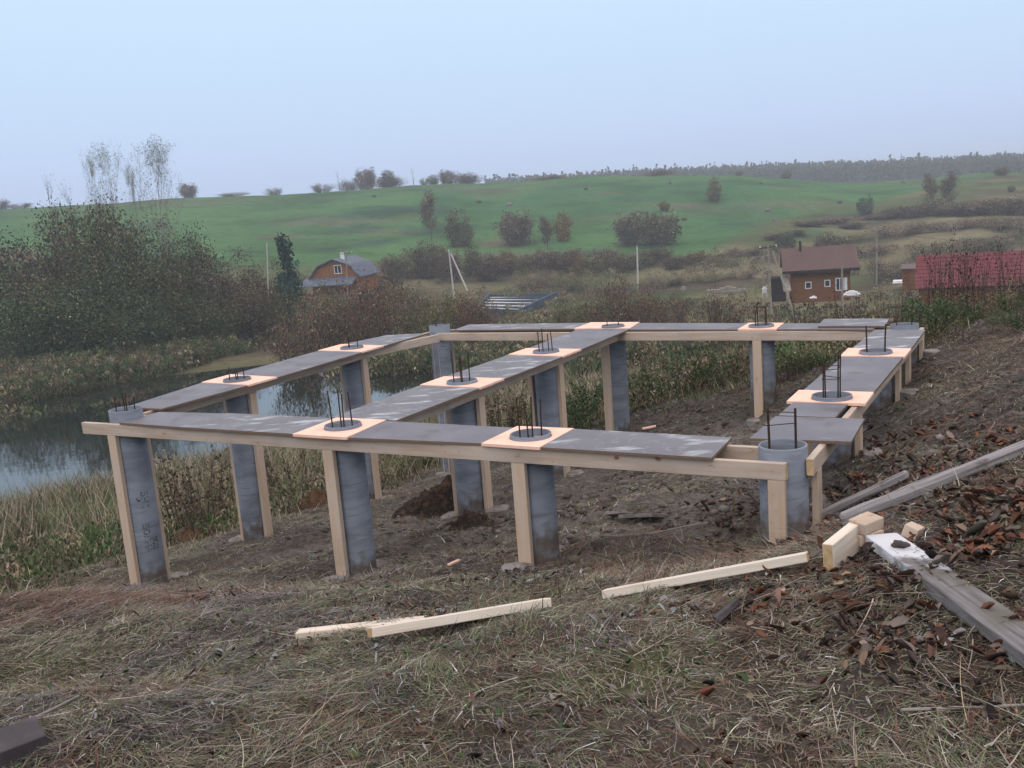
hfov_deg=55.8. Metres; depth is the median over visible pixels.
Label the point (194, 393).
plywood panel
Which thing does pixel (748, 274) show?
shrub
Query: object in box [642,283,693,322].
bush
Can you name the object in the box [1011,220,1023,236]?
shrub
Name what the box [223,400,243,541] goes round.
timber post
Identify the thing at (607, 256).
shrub
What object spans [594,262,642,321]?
bush
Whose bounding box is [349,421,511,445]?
plywood panel
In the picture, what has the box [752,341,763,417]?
timber post
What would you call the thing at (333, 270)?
gambrel house
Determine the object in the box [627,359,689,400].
weed
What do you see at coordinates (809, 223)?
shrub
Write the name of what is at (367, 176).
ridge tree
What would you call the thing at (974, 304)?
weed
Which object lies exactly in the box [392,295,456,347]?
bush
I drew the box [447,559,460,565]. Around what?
peach offcut
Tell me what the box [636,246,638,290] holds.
utility pole
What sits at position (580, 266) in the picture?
shrub
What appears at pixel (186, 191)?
ridge tree
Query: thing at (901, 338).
plywood panel
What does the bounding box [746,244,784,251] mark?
shrub
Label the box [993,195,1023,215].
shrub
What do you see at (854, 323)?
plywood panel
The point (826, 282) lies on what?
window
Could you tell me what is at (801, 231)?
shrub
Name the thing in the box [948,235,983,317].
weed
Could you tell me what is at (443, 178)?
ridge tree
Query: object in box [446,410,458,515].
timber post
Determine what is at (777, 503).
timber post
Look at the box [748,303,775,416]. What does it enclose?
foundation pile
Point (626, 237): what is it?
hill tree
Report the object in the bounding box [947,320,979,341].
weed
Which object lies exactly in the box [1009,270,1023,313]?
weed
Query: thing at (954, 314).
weed
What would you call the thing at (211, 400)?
timber beam
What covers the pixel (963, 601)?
weathered plank
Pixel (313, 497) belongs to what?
soil heap
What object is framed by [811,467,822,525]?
timber post
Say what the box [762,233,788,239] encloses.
shrub
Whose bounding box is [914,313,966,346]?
weed
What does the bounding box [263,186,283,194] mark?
ridge bush
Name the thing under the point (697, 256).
shrub
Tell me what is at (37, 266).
tall bush
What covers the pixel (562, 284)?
shrub
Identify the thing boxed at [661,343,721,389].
weed
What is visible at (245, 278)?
tall bush
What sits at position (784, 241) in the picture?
shrub
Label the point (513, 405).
weed
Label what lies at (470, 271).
shrub
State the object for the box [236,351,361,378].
plywood panel
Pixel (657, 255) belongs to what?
shrub
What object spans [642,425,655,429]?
peach offcut
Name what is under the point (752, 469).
timber beam
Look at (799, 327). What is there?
plywood panel
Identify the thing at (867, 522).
pine offcut
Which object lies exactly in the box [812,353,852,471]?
foundation pile
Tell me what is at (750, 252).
shrub
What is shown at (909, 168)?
forest
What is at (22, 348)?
tall bush
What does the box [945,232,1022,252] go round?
shrub
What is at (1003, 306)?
weed
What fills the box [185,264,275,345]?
tall bush
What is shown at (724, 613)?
charred stick
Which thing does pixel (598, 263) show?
shrub
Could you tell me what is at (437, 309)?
bush
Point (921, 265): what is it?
red barn
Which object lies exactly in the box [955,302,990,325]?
weed
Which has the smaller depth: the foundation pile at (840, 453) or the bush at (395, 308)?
the foundation pile at (840, 453)
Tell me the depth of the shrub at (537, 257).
197.73 m
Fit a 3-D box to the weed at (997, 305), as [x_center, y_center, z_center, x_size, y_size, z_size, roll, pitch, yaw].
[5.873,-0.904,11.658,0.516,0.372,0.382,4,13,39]
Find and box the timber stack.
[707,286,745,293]
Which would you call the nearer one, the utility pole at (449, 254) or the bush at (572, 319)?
the bush at (572, 319)
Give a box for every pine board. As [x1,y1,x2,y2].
[295,615,426,638]
[366,598,551,637]
[601,551,809,598]
[822,514,862,571]
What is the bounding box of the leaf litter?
[4,363,1023,767]
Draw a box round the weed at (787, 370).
[775,353,807,382]
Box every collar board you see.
[201,374,276,386]
[293,418,385,439]
[318,344,383,352]
[420,376,503,389]
[481,426,573,449]
[508,348,580,357]
[574,322,639,329]
[738,323,783,330]
[787,390,873,405]
[841,348,910,358]
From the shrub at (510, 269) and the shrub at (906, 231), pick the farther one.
the shrub at (906, 231)
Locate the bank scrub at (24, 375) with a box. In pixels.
[0,333,781,406]
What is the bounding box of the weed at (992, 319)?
[986,309,1008,325]
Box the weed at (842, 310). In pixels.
[825,283,872,346]
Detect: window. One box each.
[334,265,341,273]
[805,282,811,288]
[824,280,829,286]
[835,278,843,290]
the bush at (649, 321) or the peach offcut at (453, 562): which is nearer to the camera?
the peach offcut at (453, 562)
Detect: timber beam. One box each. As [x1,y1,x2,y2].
[81,422,787,480]
[143,353,364,414]
[144,415,757,460]
[364,334,439,357]
[399,336,617,422]
[436,331,871,340]
[450,326,889,332]
[806,327,923,475]
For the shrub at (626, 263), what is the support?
on the ground at (318, 228)
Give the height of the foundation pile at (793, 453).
1.325 m
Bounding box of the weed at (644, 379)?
[626,349,675,391]
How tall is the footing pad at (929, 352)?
0.080 m
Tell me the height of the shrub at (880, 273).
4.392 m
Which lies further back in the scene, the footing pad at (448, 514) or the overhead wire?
the overhead wire
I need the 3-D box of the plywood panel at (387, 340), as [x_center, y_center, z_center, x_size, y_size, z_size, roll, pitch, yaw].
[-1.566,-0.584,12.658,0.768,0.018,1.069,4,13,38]
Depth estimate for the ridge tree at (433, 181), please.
394.13 m
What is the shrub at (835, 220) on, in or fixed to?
on the ground at (318, 228)
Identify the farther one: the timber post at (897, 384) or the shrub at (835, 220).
the shrub at (835, 220)
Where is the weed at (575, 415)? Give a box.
[565,392,604,428]
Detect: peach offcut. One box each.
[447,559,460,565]
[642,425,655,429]
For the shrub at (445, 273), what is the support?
on the ground at (318, 228)
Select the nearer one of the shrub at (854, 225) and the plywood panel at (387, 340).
the plywood panel at (387, 340)
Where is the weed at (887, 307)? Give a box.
[870,289,909,322]
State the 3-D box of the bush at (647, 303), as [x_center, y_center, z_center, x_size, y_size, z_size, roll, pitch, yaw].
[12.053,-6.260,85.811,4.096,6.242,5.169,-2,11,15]
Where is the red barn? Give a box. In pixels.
[915,250,1023,303]
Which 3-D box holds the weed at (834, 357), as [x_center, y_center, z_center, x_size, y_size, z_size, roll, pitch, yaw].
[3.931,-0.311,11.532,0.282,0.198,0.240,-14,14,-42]
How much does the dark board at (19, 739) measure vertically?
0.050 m
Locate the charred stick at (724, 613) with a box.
[713,598,739,623]
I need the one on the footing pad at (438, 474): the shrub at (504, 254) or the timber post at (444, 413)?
the timber post at (444, 413)
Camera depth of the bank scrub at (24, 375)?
75.22 m
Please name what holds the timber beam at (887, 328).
on the timber post at (453, 355)
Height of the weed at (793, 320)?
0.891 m
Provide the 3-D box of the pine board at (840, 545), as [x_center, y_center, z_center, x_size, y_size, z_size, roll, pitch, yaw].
[1.407,0.662,4.058,0.047,0.120,0.360,5,18,44]
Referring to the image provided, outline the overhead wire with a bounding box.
[640,246,763,256]
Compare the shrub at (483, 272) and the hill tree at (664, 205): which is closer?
the shrub at (483, 272)
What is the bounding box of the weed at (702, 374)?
[690,341,746,386]
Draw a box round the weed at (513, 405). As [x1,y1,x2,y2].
[485,380,529,426]
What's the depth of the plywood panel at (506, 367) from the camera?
9.66 m
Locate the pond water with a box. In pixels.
[0,342,512,506]
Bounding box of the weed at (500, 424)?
[485,393,529,427]
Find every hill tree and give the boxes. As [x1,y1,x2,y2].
[417,190,439,240]
[440,208,475,246]
[492,209,537,246]
[537,215,555,250]
[552,210,572,241]
[607,211,646,246]
[630,208,687,246]
[657,200,670,210]
[704,176,723,201]
[853,195,874,214]
[920,172,940,203]
[938,169,960,203]
[993,166,1010,174]
[1007,185,1015,191]
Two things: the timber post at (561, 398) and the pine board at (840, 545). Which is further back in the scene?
the timber post at (561, 398)
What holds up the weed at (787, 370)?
on the ground at (318, 228)
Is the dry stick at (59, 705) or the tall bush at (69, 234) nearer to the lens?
the dry stick at (59, 705)
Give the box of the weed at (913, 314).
[904,294,956,334]
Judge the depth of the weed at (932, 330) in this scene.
11.12 m
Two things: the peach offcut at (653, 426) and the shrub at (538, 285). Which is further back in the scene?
the shrub at (538, 285)
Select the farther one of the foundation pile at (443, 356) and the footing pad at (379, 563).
the foundation pile at (443, 356)
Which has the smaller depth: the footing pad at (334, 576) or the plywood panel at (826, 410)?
the plywood panel at (826, 410)
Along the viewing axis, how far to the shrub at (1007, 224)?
201.84 m
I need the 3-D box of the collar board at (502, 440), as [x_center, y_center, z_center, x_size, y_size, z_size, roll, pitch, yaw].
[0.108,0.365,6.626,0.450,0.020,0.535,1,12,29]
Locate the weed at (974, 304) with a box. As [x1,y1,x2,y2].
[950,294,998,317]
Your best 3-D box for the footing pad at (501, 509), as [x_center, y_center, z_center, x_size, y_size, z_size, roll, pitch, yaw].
[-0.128,1.189,9.019,0.187,0.080,0.227,-1,11,19]
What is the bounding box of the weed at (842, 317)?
[798,305,873,352]
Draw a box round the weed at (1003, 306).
[995,288,1023,315]
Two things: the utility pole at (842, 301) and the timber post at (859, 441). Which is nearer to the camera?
the timber post at (859, 441)
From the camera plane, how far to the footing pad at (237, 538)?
10.47 m
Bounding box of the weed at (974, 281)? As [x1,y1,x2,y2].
[948,244,995,315]
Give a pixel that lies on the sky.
(253, 97)
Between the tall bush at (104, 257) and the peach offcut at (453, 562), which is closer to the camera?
the peach offcut at (453, 562)
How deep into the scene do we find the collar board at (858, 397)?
7.07 m
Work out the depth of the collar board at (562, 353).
10.34 m
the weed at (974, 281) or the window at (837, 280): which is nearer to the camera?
the weed at (974, 281)
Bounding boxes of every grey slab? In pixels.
[605,510,632,516]
[618,513,667,518]
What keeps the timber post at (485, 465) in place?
on the footing pad at (501, 509)
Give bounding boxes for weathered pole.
[809,470,909,520]
[839,440,1023,524]
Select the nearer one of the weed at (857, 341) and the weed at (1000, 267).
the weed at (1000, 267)
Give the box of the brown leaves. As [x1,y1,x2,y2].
[667,398,1023,763]
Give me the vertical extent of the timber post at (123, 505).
1.489 m
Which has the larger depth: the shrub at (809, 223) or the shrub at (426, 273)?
the shrub at (809, 223)
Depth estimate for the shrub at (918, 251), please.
182.40 m
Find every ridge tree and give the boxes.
[176,182,199,197]
[352,166,376,189]
[375,170,399,186]
[426,174,439,184]
[437,169,455,183]
[780,170,791,178]
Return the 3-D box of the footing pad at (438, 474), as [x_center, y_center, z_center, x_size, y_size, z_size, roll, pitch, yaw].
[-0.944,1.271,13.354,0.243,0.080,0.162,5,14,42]
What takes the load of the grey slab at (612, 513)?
on the ground at (318, 228)
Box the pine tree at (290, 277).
[274,232,306,330]
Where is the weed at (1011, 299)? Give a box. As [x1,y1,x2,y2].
[988,284,1023,314]
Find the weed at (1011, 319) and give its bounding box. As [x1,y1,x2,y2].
[997,305,1023,332]
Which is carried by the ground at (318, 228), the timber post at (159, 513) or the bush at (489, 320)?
the bush at (489, 320)
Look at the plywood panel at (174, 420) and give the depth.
8.27 m
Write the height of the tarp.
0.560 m
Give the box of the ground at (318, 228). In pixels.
[0,172,1023,767]
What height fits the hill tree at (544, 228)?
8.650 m
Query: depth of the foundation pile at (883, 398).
8.72 m
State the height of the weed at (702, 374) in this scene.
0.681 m
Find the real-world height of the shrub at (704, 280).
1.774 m
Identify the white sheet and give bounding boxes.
[892,280,901,283]
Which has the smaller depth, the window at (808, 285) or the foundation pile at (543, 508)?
the foundation pile at (543, 508)
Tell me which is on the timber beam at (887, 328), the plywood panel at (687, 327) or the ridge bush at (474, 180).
the plywood panel at (687, 327)
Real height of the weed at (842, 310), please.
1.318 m
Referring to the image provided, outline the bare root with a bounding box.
[586,522,707,536]
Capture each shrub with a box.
[367,263,394,294]
[378,253,407,283]
[395,246,425,278]
[406,239,445,279]
[429,244,448,272]
[432,249,463,282]
[460,244,482,277]
[468,251,505,281]
[497,256,519,275]
[498,249,517,264]
[507,255,538,270]
[511,273,550,289]
[528,248,558,270]
[539,272,587,291]
[540,251,573,273]
[564,247,586,265]
[570,257,588,276]
[572,252,606,273]
[590,247,616,269]
[608,250,641,272]
[632,249,654,268]
[635,275,688,287]
[639,246,674,261]
[657,254,687,269]
[682,250,712,265]
[686,272,730,282]
[714,268,761,279]
[721,246,764,256]
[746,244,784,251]
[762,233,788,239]
[773,232,798,248]
[779,229,809,235]
[789,220,829,226]
[812,232,845,246]
[813,217,859,223]
[817,233,884,242]
[837,222,870,228]
[846,240,900,256]
[855,219,932,237]
[862,213,897,220]
[864,256,910,283]
[873,205,916,215]
[893,204,930,217]
[894,237,971,260]
[905,216,994,231]
[914,197,956,216]
[928,202,970,215]
[938,202,994,216]
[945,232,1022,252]
[956,214,1023,230]
[971,198,1022,215]
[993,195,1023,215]
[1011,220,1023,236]
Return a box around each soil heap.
[168,525,220,542]
[286,487,327,516]
[391,474,453,519]
[440,509,493,530]
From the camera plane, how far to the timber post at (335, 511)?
7.31 m
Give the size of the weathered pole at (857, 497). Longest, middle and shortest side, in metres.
0.818 x 0.068 x 0.057 m
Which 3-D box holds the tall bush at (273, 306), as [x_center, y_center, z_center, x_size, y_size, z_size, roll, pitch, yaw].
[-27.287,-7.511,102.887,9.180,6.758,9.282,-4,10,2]
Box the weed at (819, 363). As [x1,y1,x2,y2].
[805,351,828,368]
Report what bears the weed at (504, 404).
on the ground at (318, 228)
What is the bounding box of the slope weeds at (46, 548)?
[0,278,1023,590]
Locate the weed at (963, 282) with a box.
[923,239,976,323]
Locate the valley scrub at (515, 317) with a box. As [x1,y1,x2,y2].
[0,235,1023,421]
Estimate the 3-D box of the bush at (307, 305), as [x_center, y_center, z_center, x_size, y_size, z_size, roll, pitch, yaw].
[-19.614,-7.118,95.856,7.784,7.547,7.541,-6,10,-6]
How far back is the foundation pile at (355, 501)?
7.38 m
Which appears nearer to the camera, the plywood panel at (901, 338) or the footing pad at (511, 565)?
the footing pad at (511, 565)
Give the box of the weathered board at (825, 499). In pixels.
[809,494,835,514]
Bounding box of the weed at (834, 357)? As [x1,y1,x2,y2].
[832,350,839,361]
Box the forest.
[484,151,1023,182]
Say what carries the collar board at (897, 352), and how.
on the timber beam
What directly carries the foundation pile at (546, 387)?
on the ground at (318, 228)
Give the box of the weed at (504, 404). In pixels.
[484,388,528,427]
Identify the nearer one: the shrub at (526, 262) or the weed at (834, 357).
the weed at (834, 357)
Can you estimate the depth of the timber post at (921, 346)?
10.16 m
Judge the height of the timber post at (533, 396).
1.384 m
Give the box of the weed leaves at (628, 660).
[14,316,1023,767]
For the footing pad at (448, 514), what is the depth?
9.27 m
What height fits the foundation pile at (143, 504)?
2.295 m
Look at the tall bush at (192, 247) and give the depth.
103.98 m
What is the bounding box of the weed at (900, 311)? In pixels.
[889,299,915,322]
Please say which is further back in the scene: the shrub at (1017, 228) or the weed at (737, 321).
the shrub at (1017, 228)
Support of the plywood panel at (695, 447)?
on the timber beam at (752, 469)
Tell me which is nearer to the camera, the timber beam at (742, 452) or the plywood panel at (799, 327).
the timber beam at (742, 452)
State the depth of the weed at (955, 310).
11.25 m
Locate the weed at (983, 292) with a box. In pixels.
[971,271,996,311]
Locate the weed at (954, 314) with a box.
[935,298,982,334]
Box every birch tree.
[40,170,60,261]
[61,186,77,246]
[79,150,102,236]
[86,139,134,246]
[119,159,147,264]
[130,135,184,274]
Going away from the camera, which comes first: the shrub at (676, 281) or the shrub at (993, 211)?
the shrub at (676, 281)
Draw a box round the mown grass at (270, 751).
[0,311,1023,767]
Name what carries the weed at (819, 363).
on the ground at (318, 228)
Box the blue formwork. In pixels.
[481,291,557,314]
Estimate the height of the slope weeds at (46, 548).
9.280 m
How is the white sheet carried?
on the ground at (318, 228)
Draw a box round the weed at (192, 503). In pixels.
[157,453,269,537]
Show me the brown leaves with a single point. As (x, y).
(979, 523)
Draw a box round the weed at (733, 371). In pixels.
[708,346,749,380]
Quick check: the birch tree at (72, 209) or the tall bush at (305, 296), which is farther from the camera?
the tall bush at (305, 296)
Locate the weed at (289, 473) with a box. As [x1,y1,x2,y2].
[263,447,324,502]
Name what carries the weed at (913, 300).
on the ground at (318, 228)
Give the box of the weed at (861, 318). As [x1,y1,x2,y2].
[836,308,903,347]
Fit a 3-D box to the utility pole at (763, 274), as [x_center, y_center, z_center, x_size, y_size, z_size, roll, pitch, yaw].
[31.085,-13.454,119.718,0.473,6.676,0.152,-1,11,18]
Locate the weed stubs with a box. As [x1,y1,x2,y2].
[115,525,768,699]
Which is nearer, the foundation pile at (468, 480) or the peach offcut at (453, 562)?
the peach offcut at (453, 562)
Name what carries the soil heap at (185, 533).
on the ground at (318, 228)
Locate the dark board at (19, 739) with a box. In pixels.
[0,716,48,767]
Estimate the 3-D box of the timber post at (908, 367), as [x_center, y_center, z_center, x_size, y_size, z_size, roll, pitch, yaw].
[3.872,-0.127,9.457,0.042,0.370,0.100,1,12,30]
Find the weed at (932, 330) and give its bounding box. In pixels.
[898,313,944,340]
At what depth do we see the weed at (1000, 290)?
11.53 m
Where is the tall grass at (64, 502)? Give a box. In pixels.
[0,304,1021,595]
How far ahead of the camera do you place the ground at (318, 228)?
8.40 m
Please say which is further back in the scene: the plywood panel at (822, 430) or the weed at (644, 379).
the weed at (644, 379)
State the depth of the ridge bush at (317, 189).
373.61 m
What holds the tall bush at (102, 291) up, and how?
on the ground at (318, 228)
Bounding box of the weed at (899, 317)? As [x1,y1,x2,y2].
[876,307,918,322]
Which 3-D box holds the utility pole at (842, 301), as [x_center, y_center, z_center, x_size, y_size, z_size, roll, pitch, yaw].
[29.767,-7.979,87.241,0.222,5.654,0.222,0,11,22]
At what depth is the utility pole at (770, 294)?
95.89 m
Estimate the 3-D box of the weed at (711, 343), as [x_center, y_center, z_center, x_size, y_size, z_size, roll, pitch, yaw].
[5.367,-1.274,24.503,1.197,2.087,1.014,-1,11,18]
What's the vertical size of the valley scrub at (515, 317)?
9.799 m
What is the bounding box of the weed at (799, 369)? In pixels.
[778,348,820,375]
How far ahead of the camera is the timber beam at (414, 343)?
12.41 m
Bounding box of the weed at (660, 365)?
[630,341,710,392]
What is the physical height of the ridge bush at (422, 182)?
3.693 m
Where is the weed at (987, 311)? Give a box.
[972,302,996,319]
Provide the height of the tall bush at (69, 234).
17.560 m
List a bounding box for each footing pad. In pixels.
[171,571,188,578]
[228,535,241,543]
[321,575,346,581]
[376,559,390,567]
[436,472,450,477]
[440,511,454,518]
[485,504,509,515]
[501,562,535,571]
[567,469,583,476]
[746,418,760,426]
[862,447,883,456]
[900,388,916,399]
[923,348,939,357]
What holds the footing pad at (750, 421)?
on the ground at (318, 228)
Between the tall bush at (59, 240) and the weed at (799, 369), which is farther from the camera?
the tall bush at (59, 240)
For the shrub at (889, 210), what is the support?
on the ground at (318, 228)
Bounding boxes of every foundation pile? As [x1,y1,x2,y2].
[108,393,167,585]
[223,367,263,543]
[324,389,376,575]
[340,333,374,499]
[429,323,453,472]
[447,350,483,515]
[510,397,559,566]
[533,328,563,479]
[602,320,629,431]
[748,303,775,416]
[758,408,809,545]
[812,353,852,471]
[859,324,892,414]
[890,316,918,369]
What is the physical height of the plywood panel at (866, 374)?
0.018 m
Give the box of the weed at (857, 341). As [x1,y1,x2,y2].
[834,309,891,353]
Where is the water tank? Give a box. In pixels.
[762,287,766,297]
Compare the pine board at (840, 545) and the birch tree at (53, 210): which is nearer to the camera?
the pine board at (840, 545)
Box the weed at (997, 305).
[976,296,1014,317]
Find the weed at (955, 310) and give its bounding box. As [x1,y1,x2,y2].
[917,289,982,331]
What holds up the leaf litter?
on the ground at (318, 228)
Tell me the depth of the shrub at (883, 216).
247.85 m
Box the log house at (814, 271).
[771,241,859,302]
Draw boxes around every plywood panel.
[119,412,224,428]
[130,383,246,410]
[179,413,332,435]
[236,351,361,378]
[332,385,478,421]
[346,333,428,346]
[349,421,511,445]
[448,355,561,380]
[453,323,586,330]
[530,329,628,350]
[541,429,731,460]
[629,323,747,330]
[749,416,864,443]
[777,323,875,330]
[778,402,846,417]
[804,357,902,393]
[818,318,889,327]
[853,330,924,349]
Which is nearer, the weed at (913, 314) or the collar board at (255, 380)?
the collar board at (255, 380)
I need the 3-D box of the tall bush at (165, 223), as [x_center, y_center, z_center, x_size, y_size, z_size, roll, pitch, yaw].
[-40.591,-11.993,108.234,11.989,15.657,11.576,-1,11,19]
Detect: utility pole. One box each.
[266,243,268,298]
[340,252,352,297]
[448,249,467,298]
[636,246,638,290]
[759,245,795,317]
[762,249,763,301]
[841,264,843,318]
[876,230,877,284]
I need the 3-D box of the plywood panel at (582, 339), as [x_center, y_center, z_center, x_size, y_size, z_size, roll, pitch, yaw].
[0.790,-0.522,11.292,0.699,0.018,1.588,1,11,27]
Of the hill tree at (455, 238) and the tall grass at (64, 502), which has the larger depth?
the hill tree at (455, 238)
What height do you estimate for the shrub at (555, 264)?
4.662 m
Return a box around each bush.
[0,198,10,209]
[0,217,85,340]
[0,227,105,345]
[0,237,47,345]
[0,261,87,364]
[3,266,140,356]
[5,202,32,208]
[16,204,115,305]
[25,189,153,335]
[32,236,188,347]
[59,203,174,335]
[59,286,199,354]
[113,260,218,342]
[116,205,198,329]
[129,220,230,337]
[150,285,253,342]
[171,243,239,337]
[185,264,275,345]
[201,246,282,331]
[216,191,249,196]
[220,281,293,343]
[239,251,302,333]
[253,295,329,362]
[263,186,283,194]
[271,278,323,328]
[276,276,351,344]
[299,286,371,348]
[309,266,379,340]
[311,182,335,192]
[334,178,364,190]
[335,287,399,341]
[337,263,408,333]
[358,278,429,334]
[367,174,407,187]
[383,281,438,333]
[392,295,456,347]
[401,287,465,331]
[418,177,430,184]
[437,287,487,328]
[444,293,490,344]
[446,171,476,183]
[457,173,486,182]
[458,292,510,324]
[529,175,572,179]
[546,296,588,322]
[567,280,618,322]
[569,283,638,322]
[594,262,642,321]
[602,288,670,322]
[626,281,663,322]
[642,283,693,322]
[643,169,675,175]
[704,280,737,322]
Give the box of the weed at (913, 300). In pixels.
[900,289,924,321]
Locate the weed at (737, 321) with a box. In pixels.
[711,293,762,354]
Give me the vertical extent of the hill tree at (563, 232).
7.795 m
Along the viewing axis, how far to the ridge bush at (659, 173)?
382.23 m
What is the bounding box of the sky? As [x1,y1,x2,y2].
[0,0,1023,209]
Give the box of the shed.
[901,264,918,290]
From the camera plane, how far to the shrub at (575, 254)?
202.04 m
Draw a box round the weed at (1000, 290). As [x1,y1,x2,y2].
[985,236,1023,312]
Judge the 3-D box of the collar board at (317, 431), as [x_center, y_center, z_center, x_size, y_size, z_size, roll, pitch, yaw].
[-1.305,0.337,7.392,0.514,0.020,0.594,0,11,26]
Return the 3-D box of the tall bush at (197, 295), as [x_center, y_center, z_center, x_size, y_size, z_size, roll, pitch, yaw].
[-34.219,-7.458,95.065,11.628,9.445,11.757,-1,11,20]
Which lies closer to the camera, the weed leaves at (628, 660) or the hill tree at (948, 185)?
the weed leaves at (628, 660)
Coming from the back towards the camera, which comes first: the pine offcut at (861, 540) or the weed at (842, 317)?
the weed at (842, 317)
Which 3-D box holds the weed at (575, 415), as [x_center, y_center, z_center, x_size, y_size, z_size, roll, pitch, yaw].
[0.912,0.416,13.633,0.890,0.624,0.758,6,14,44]
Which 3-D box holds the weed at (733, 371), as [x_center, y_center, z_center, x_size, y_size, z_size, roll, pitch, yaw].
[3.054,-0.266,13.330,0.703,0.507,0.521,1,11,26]
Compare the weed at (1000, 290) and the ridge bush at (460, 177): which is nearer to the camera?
the weed at (1000, 290)
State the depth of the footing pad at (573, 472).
10.46 m
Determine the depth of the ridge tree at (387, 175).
373.28 m
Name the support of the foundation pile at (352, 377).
on the ground at (318, 228)
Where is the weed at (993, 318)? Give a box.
[981,309,1005,326]
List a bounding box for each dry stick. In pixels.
[35,695,78,716]
[901,703,1023,711]
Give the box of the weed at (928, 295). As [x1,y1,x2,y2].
[903,260,947,316]
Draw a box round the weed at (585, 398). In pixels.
[566,371,603,421]
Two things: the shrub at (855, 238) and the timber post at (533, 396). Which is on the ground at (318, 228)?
the shrub at (855, 238)
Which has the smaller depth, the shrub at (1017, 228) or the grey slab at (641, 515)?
the grey slab at (641, 515)
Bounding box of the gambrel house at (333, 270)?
[300,253,380,295]
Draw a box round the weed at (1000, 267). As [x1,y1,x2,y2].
[976,245,1017,315]
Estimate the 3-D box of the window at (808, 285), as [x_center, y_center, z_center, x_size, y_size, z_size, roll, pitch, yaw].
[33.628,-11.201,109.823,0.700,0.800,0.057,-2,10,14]
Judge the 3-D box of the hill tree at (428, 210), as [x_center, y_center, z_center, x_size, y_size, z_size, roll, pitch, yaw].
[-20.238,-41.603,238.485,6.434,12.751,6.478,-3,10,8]
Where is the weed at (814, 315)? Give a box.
[785,290,826,351]
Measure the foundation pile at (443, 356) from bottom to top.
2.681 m
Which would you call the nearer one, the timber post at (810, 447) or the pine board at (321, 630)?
the pine board at (321, 630)
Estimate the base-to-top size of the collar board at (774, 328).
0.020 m
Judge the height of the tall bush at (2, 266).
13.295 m
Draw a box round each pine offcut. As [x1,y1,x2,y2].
[849,511,883,535]
[858,529,883,546]
[901,521,924,540]
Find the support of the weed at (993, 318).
on the ground at (318, 228)
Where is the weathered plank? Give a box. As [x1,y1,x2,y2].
[865,533,1023,667]
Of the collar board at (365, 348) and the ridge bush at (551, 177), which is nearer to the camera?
the collar board at (365, 348)
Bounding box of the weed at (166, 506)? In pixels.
[112,443,235,532]
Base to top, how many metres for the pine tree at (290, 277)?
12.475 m
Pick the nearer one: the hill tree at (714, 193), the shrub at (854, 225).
the shrub at (854, 225)
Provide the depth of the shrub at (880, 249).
193.69 m
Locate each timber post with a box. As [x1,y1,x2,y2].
[107,435,140,585]
[147,438,170,580]
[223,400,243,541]
[247,392,272,537]
[322,450,349,576]
[339,366,346,411]
[360,358,381,498]
[432,343,449,472]
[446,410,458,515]
[451,341,455,372]
[475,396,492,510]
[511,463,533,564]
[529,375,537,426]
[556,363,570,477]
[601,345,613,430]
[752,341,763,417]
[768,480,787,543]
[808,443,812,455]
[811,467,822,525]
[855,415,862,456]
[895,367,900,401]
[905,354,910,384]
[919,338,923,359]
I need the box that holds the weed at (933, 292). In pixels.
[920,229,957,328]
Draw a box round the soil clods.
[115,327,1019,597]
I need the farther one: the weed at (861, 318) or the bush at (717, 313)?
the bush at (717, 313)
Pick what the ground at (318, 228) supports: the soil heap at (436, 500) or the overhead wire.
the soil heap at (436, 500)
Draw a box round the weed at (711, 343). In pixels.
[702,293,745,356]
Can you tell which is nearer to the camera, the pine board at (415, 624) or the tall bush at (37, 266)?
the pine board at (415, 624)
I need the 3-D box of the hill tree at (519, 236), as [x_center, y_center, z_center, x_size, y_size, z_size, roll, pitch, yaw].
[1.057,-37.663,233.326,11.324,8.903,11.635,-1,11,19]
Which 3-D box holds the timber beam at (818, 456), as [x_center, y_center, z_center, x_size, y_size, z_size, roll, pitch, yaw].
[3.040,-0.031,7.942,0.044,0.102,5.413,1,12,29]
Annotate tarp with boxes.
[844,290,859,295]
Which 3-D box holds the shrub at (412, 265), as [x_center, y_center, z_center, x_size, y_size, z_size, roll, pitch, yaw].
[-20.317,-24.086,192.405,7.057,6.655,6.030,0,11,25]
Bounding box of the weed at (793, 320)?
[789,310,853,352]
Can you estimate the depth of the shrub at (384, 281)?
172.44 m
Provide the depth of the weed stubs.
5.15 m
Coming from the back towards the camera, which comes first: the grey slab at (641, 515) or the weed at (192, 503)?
the weed at (192, 503)
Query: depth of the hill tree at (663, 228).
220.57 m
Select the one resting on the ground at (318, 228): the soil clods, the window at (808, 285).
the soil clods
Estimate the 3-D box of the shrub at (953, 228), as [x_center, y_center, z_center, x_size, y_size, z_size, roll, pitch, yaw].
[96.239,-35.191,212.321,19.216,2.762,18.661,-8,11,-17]
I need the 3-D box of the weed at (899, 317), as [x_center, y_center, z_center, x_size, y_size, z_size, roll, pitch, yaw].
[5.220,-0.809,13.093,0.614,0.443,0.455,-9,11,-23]
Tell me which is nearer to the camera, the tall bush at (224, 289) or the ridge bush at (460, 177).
the tall bush at (224, 289)
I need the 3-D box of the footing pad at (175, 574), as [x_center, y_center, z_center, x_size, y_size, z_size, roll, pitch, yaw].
[-3.148,1.819,9.046,0.264,0.080,0.187,-2,10,11]

